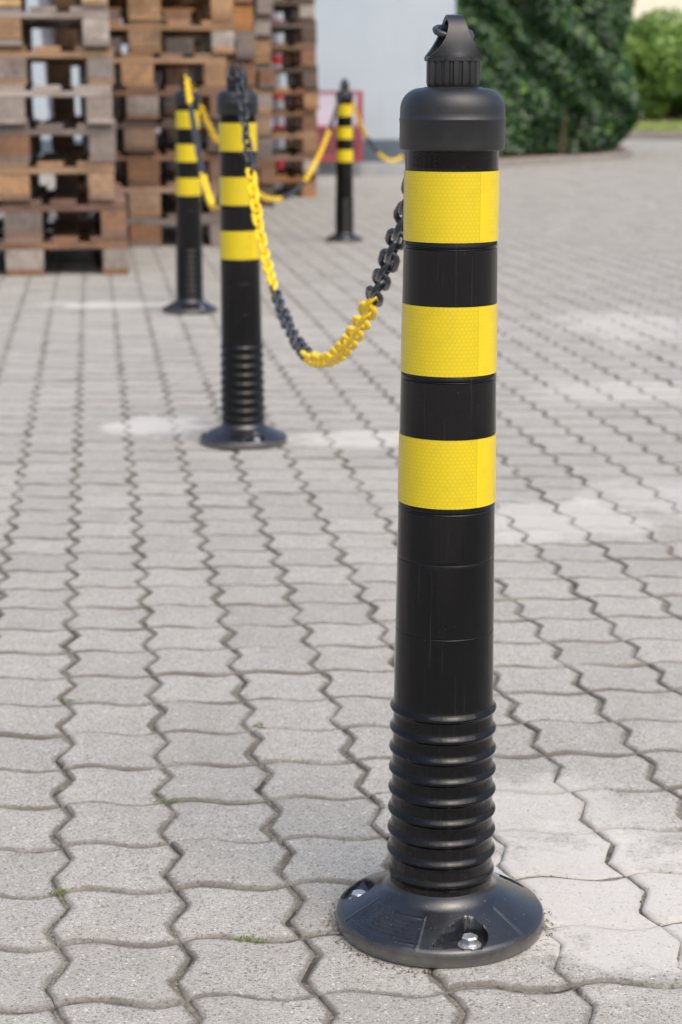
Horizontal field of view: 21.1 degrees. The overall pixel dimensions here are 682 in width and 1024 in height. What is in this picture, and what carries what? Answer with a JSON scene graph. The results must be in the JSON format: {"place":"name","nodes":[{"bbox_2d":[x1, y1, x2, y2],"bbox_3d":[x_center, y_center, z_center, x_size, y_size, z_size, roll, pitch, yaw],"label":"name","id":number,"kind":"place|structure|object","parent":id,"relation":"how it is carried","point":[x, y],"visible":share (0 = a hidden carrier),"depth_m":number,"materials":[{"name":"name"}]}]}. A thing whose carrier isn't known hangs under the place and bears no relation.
{"place":"outdoors","nodes":[
{"label":"outdoors","id":0,"kind":"place"},
{"bbox_2d":[0,140,681,1023],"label":"pavement","id":1,"kind":"structure","parent":0,"point":[220,866],"depth_m":2.69,"materials":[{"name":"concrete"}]},
{"bbox_2d":[38,0,55,183],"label":"pipe","id":2,"kind":"object","parent":1,"relation":"on","point":[48,37],"visible":0.15,"depth_m":9.76,"materials":[{"name":"white plastic"}]},
{"bbox_2d":[49,888,72,896],"bbox_3d":[-0.275,0.370,1.785,0.029,0.008,0.010,0,13,0],"label":"weed","id":3,"kind":"object","parent":1,"relation":"on","point":[63,890],"visible":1,"depth_m":1.78,"materials":[{"name":"green plant"}]},
{"bbox_2d":[0,217,128,275],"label":"pallet","id":4,"kind":"object","parent":1,"relation":"on","point":[25,256],"visible":0.72,"depth_m":7.77,"materials":[{"name":"brown wood"}]},
{"bbox_2d":[0,185,127,237],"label":"pallet","id":5,"kind":"object","parent":4,"relation":"on","point":[26,218],"visible":0.88,"depth_m":7.74,"materials":[{"name":"brown wood"}]},
{"bbox_2d":[0,152,114,200],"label":"pallet","id":6,"kind":"object","parent":5,"relation":"on","point":[19,180],"visible":0.88,"depth_m":7.69,"materials":[{"name":"beige wood"}]},
{"bbox_2d":[0,119,115,161],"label":"pallet","id":7,"kind":"object","parent":6,"relation":"on","point":[20,142],"visible":0.97,"depth_m":7.67,"materials":[{"name":"brown wood"}]},
{"bbox_2d":[0,85,112,123],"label":"pallet","id":8,"kind":"object","parent":7,"relation":"on","point":[16,104],"visible":1,"depth_m":7.60,"materials":[{"name":"brown wood"}]},
{"bbox_2d":[0,46,113,85],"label":"pallet","id":9,"kind":"object","parent":8,"relation":"on","point":[16,62],"visible":0.97,"depth_m":7.59,"materials":[{"name":"beige wood"}]},
{"bbox_2d":[0,6,109,51],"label":"pallet","id":10,"kind":"object","parent":9,"relation":"on","point":[18,24],"visible":0.91,"depth_m":7.54,"materials":[{"name":"brown wood"}]},
{"bbox_2d":[0,0,107,11],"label":"pallet","id":11,"kind":"object","parent":10,"relation":"on","point":[82,3],"visible":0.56,"depth_m":7.53,"materials":[{"name":"brown wood"}]},
{"bbox_2d":[53,698,82,703],"bbox_3d":[-0.349,0.242,2.344,0.040,0.010,0.014,0,13,0],"label":"weed","id":12,"kind":"object","parent":1,"relation":"on","point":[69,700],"visible":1,"depth_m":2.34,"materials":[{"name":"green plant"}]},
{"bbox_2d":[76,0,94,240],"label":"pipe","id":13,"kind":"object","parent":1,"relation":"on","point":[85,143],"visible":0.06,"depth_m":9.07,"materials":[{"name":"white plastic"}]},
{"bbox_2d":[57,200,219,246],"bbox_3d":[-1.060,-1.547,9.793,0.875,0.156,1.312,-2,13,-7],"label":"pallet","id":14,"kind":"object","parent":1,"relation":"on","point":[143,230],"visible":0.41,"depth_m":9.18,"materials":[{"name":"brown wood"}]},
{"bbox_2d":[55,172,219,215],"bbox_3d":[-1.062,-1.703,9.768,0.877,0.156,1.313,-2,13,-7],"label":"pallet","id":15,"kind":"object","parent":14,"relation":"on","point":[142,198],"visible":0.39,"depth_m":9.14,"materials":[{"name":"beige wood"}]},
{"bbox_2d":[55,144,219,183],"bbox_3d":[-1.072,-1.857,9.739,0.875,0.156,1.315,-2,13,-8],"label":"pallet","id":16,"kind":"object","parent":15,"relation":"on","point":[139,166],"visible":0.38,"depth_m":9.12,"materials":[{"name":"brown wood"}]},
{"bbox_2d":[51,115,218,151],"bbox_3d":[-1.080,-2.003,9.674,0.877,0.156,1.314,-2,13,-8],"label":"pallet","id":17,"kind":"object","parent":16,"relation":"on","point":[136,134],"visible":0.51,"depth_m":9.05,"materials":[{"name":"brown wood"}]},
{"bbox_2d":[52,86,226,118],"bbox_3d":[-1.068,-2.156,9.637,0.878,0.156,1.313,-2,13,-8],"label":"pallet","id":18,"kind":"object","parent":17,"relation":"on","point":[138,102],"visible":0.69,"depth_m":9.01,"materials":[{"name":"brown wood"}]},
{"bbox_2d":[46,53,225,86],"bbox_3d":[-1.086,-2.312,9.618,0.877,0.156,1.314,-2,13,-8],"label":"pallet","id":19,"kind":"object","parent":18,"relation":"on","point":[205,69],"visible":0.84,"depth_m":9.01,"materials":[{"name":"beige wood"}]},
{"bbox_2d":[55,20,234,56],"bbox_3d":[-1.036,-2.469,9.600,0.877,0.156,1.314,-2,13,-7],"label":"pallet","id":20,"kind":"object","parent":19,"relation":"on","point":[146,36],"visible":0.7,"depth_m":8.98,"materials":[{"name":"beige wood"}]},
{"bbox_2d":[54,0,233,24],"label":"pallet","id":21,"kind":"object","parent":20,"relation":"on","point":[150,9],"visible":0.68,"depth_m":8.99,"materials":[{"name":"beige wood"}]},
{"bbox_2d":[160,193,175,217],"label":"pallet","id":22,"kind":"object","parent":1,"relation":"on","point":[164,196],"visible":0.04,"depth_m":10.88,"materials":[{"name":"brown wood"}]},
{"bbox_2d":[115,165,175,196],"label":"pallet","id":23,"kind":"object","parent":22,"relation":"on","point":[162,168],"visible":0.08,"depth_m":10.69,"materials":[{"name":"brown wood"}]},
{"bbox_2d":[115,137,175,169],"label":"pallet","id":24,"kind":"object","parent":23,"relation":"on","point":[169,165],"visible":0.09,"depth_m":10.65,"materials":[{"name":"brown wood"}]},
{"bbox_2d":[113,114,256,142],"bbox_3d":[-1.006,-2.361,11.236,0.877,0.156,1.316,-2,13,-7],"label":"pallet","id":25,"kind":"object","parent":24,"relation":"on","point":[168,135],"visible":0.07,"depth_m":10.61,"materials":[{"name":"brown wood"}]},
{"bbox_2d":[111,87,252,114],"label":"pallet","id":26,"kind":"object","parent":25,"relation":"on","point":[167,106],"visible":0.09,"depth_m":10.59,"materials":[{"name":"beige wood"}]},
{"bbox_2d":[111,59,255,86],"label":"pallet","id":27,"kind":"object","parent":26,"relation":"on","point":[170,76],"visible":0.23,"depth_m":10.60,"materials":[{"name":"brown wood"}]},
{"bbox_2d":[110,31,254,58],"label":"pallet","id":28,"kind":"object","parent":27,"relation":"on","point":[244,44],"visible":0.31,"depth_m":10.53,"materials":[{"name":"brown wood"}]},
{"bbox_2d":[108,3,252,30],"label":"pallet","id":29,"kind":"object","parent":28,"relation":"on","point":[243,16],"visible":0.3,"depth_m":10.53,"materials":[{"name":"orange wood"}]},
{"bbox_2d":[233,0,252,2],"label":"pallet","id":30,"kind":"object","parent":29,"relation":"on","point":[242,1],"visible":0.1,"depth_m":10.50,"materials":[{"name":"brown wood"}]},
{"bbox_2d":[149,797,189,804],"bbox_3d":[-0.189,0.318,2.011,0.046,0.010,0.016,0,13,0],"label":"weed","id":31,"kind":"object","parent":1,"relation":"on","point":[176,798],"visible":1,"depth_m":2.01,"materials":[{"name":"green plant"}]},
{"bbox_2d":[162,73,217,314],"bbox_3d":[-0.532,-1.109,6.395,0.195,0.822,0.195,-4,14,-20],"label":"warning post","id":32,"kind":"object","parent":1,"relation":"on","point":[189,284],"visible":0.98,"depth_m":6.38,"materials":[{"name":"plastic"}]},
{"bbox_2d":[184,65,239,209],"bbox_3d":[-0.375,-1.049,5.139,0.023,0.365,2.487,-2,13,-7],"label":"chain","id":33,"kind":"object","parent":32,"relation":"hanging from","point":[212,203],"visible":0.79,"depth_m":5.56,"materials":[{"name":"yellow plastic"}]},
{"bbox_2d":[194,81,344,201],"bbox_3d":[-0.256,-1.598,7.883,0.023,0.516,3.171,2,13,10],"label":"chain","id":34,"kind":"object","parent":32,"relation":"hanging from","point":[215,138],"visible":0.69,"depth_m":8.27,"materials":[{"name":"yellow plastic"}]},
{"bbox_2d":[26,0,455,175],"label":"building","id":35,"kind":"structure","parent":1,"relation":"on","point":[375,51],"depth_m":16.90,"materials":[{"name":"paint"}]},
{"bbox_2d":[199,61,286,449],"bbox_3d":[-0.219,-0.555,3.981,0.195,0.822,0.195,-2,13,-6],"label":"warning post","id":36,"kind":"object","parent":1,"relation":"on","point":[243,425],"visible":0.96,"depth_m":3.97,"materials":[{"name":"plastic"}]},
{"bbox_2d":[231,934,273,942],"bbox_3d":[-0.082,0.393,1.684,0.041,0.010,0.015,0,13,0],"label":"weed","id":37,"kind":"object","parent":1,"relation":"on","point":[252,935],"visible":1,"depth_m":1.68,"materials":[{"name":"green plant"}]},
{"bbox_2d":[258,183,274,206],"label":"pallet","id":38,"kind":"object","parent":1,"relation":"on","point":[267,189],"visible":0.06,"depth_m":12.29,"materials":[{"name":"brown wood"}]},
{"bbox_2d":[159,159,275,183],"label":"pallet","id":39,"kind":"object","parent":38,"relation":"on","point":[266,171],"visible":0.27,"depth_m":12.25,"materials":[{"name":"brown wood"}]},
{"bbox_2d":[156,132,272,159],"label":"pallet","id":40,"kind":"object","parent":39,"relation":"on","point":[264,147],"visible":0.14,"depth_m":12.23,"materials":[{"name":"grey wood"}]},
{"bbox_2d":[159,112,271,135],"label":"pallet","id":41,"kind":"object","parent":40,"relation":"on","point":[264,123],"visible":0.13,"depth_m":12.20,"materials":[{"name":"beige wood"}]},
{"bbox_2d":[253,87,271,111],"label":"pallet","id":42,"kind":"object","parent":41,"relation":"on","point":[264,94],"visible":0.16,"depth_m":12.18,"materials":[{"name":"beige wood"}]},
{"bbox_2d":[153,63,275,86],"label":"pallet","id":43,"kind":"object","parent":42,"relation":"on","point":[265,74],"visible":0.26,"depth_m":12.13,"materials":[{"name":"brown wood"}]},
{"bbox_2d":[193,38,270,62],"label":"pallet","id":44,"kind":"object","parent":43,"relation":"on","point":[262,50],"visible":0.15,"depth_m":12.08,"materials":[{"name":"beige wood"}]},
{"bbox_2d":[191,14,270,37],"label":"pallet","id":45,"kind":"object","parent":44,"relation":"on","point":[261,26],"visible":0.16,"depth_m":12.04,"materials":[{"name":"brown wood"}]},
{"bbox_2d":[252,0,272,14],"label":"pallet","id":46,"kind":"object","parent":45,"relation":"on","point":[262,6],"visible":0.21,"depth_m":12.02,"materials":[{"name":"grey wood"}]},
{"bbox_2d":[270,13,284,185],"bbox_3d":[-0.525,-3.640,14.914,0.098,1.951,0.098,-1,13,0],"label":"pole","id":47,"kind":"object","parent":1,"relation":"on","point":[277,103],"visible":0.45,"depth_m":14.93,"materials":[{"name":"white plastic"}]},
{"bbox_2d":[275,168,315,196],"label":"pallet","id":48,"kind":"object","parent":1,"relation":"on","point":[289,180],"visible":0.15,"depth_m":13.53,"materials":[{"name":"orange wood"}]},
{"bbox_2d":[273,148,317,174],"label":"pallet","id":49,"kind":"object","parent":48,"relation":"on","point":[298,162],"visible":0.33,"depth_m":13.47,"materials":[{"name":"brown wood"}]},
{"bbox_2d":[271,128,317,153],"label":"pallet","id":50,"kind":"object","parent":49,"relation":"on","point":[302,142],"visible":0.37,"depth_m":13.42,"materials":[{"name":"beige wood"}]},
{"bbox_2d":[271,108,316,131],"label":"pallet","id":51,"kind":"object","parent":50,"relation":"on","point":[300,120],"visible":0.31,"depth_m":13.40,"materials":[{"name":"brown wood"}]},
{"bbox_2d":[271,88,318,109],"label":"pallet","id":52,"kind":"object","parent":51,"relation":"on","point":[302,98],"visible":0.38,"depth_m":13.36,"materials":[{"name":"orange wood"}]},
{"bbox_2d":[275,65,317,87],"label":"pallet","id":53,"kind":"object","parent":52,"relation":"on","point":[299,76],"visible":0.36,"depth_m":13.32,"materials":[{"name":"brown wood"}]},
{"bbox_2d":[270,43,315,67],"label":"pallet","id":54,"kind":"object","parent":53,"relation":"on","point":[295,54],"visible":0.34,"depth_m":13.29,"materials":[{"name":"brown wood"}]},
{"bbox_2d":[270,21,316,44],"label":"pallet","id":55,"kind":"object","parent":54,"relation":"on","point":[299,31],"visible":0.28,"depth_m":13.27,"materials":[{"name":"brown wood"}]},
{"bbox_2d":[273,0,314,22],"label":"pallet","id":56,"kind":"object","parent":55,"relation":"on","point":[296,10],"visible":0.3,"depth_m":13.25,"materials":[{"name":"brown wood"}]},
{"bbox_2d":[316,91,362,176],"bbox_3d":[-0.087,-3.458,16.771,0.575,0.767,0.280,0,13,0],"label":"barrier board","id":57,"kind":"object","parent":1,"relation":"on","point":[327,105],"visible":0.48,"depth_m":16.75,"materials":[{"name":"red paint"}]},
{"bbox_2d":[0,503,680,1020],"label":"grit","id":58,"kind":"object","parent":1,"relation":"on","point":[376,815],"visible":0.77,"depth_m":1.86,"materials":[{"name":"gravel"}]},
{"bbox_2d":[326,79,362,242],"bbox_3d":[0.018,-1.806,9.435,0.195,0.822,0.195,2,13,10],"label":"warning post","id":59,"kind":"object","parent":1,"relation":"on","point":[344,221],"visible":0.98,"depth_m":9.41,"materials":[{"name":"plastic"}]},
{"bbox_2d":[349,86,404,161],"bbox_3d":[0.302,-2.205,10.370,0.023,0.448,2.078,4,13,15],"label":"chain","id":60,"kind":"object","parent":59,"relation":"hanging from","point":[379,154],"visible":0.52,"depth_m":9.90,"materials":[{"name":"yellow plastic"}]},
{"bbox_2d":[336,14,544,967],"bbox_3d":[0.094,-0.016,1.630,0.195,0.822,0.195,1,13,2],"label":"warning post","id":61,"kind":"object","parent":1,"relation":"on","point":[438,893],"visible":1,"depth_m":1.61,"materials":[{"name":"plastic"}]},
{"bbox_2d":[235,24,473,367],"bbox_3d":[-0.064,-0.457,2.757,0.035,0.452,2.440,-2,13,-7],"label":"chain","id":62,"kind":"object","parent":61,"relation":"hanging from","point":[342,349],"visible":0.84,"depth_m":2.49,"materials":[{"name":"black plastic"}]},
{"bbox_2d":[499,148,622,159],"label":"soil","id":63,"kind":"structure","parent":1,"relation":"on","point":[515,156],"depth_m":21.15,"materials":[{"name":"soil"}]},
{"bbox_2d":[456,0,644,155],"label":"hedge","id":64,"kind":"object","parent":63,"relation":"on","point":[559,76],"visible":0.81,"depth_m":20.52,"materials":[{"name":"green plant"}]},
{"bbox_2d":[499,145,632,167],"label":"bed kerb","id":65,"kind":"structure","parent":1,"relation":"on","point":[626,152],"depth_m":19.97,"materials":[{"name":"concrete"}]},
{"bbox_2d":[620,112,681,131],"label":"verge","id":66,"kind":"structure","parent":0,"point":[654,130],"depth_m":30.98,"materials":[{"name":"green plant"}]},
{"bbox_2d":[613,5,681,121],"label":"shrub","id":67,"kind":"object","parent":66,"relation":"on","point":[652,53],"visible":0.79,"depth_m":34.71,"materials":[{"name":"green plant"}]},
{"label":"ground","id":68,"kind":"structure","parent":0,"visible":0},
{"bbox_2d":[622,131,681,139],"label":"verge kerb","id":69,"kind":"structure","parent":68,"relation":"on","point":[634,135],"depth_m":29.27,"materials":[{"name":"concrete"}]},
{"bbox_2d":[631,0,681,21],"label":"house","id":70,"kind":"structure","parent":68,"relation":"on","point":[641,6],"depth_m":57.89,"materials":[{"name":"paint"}]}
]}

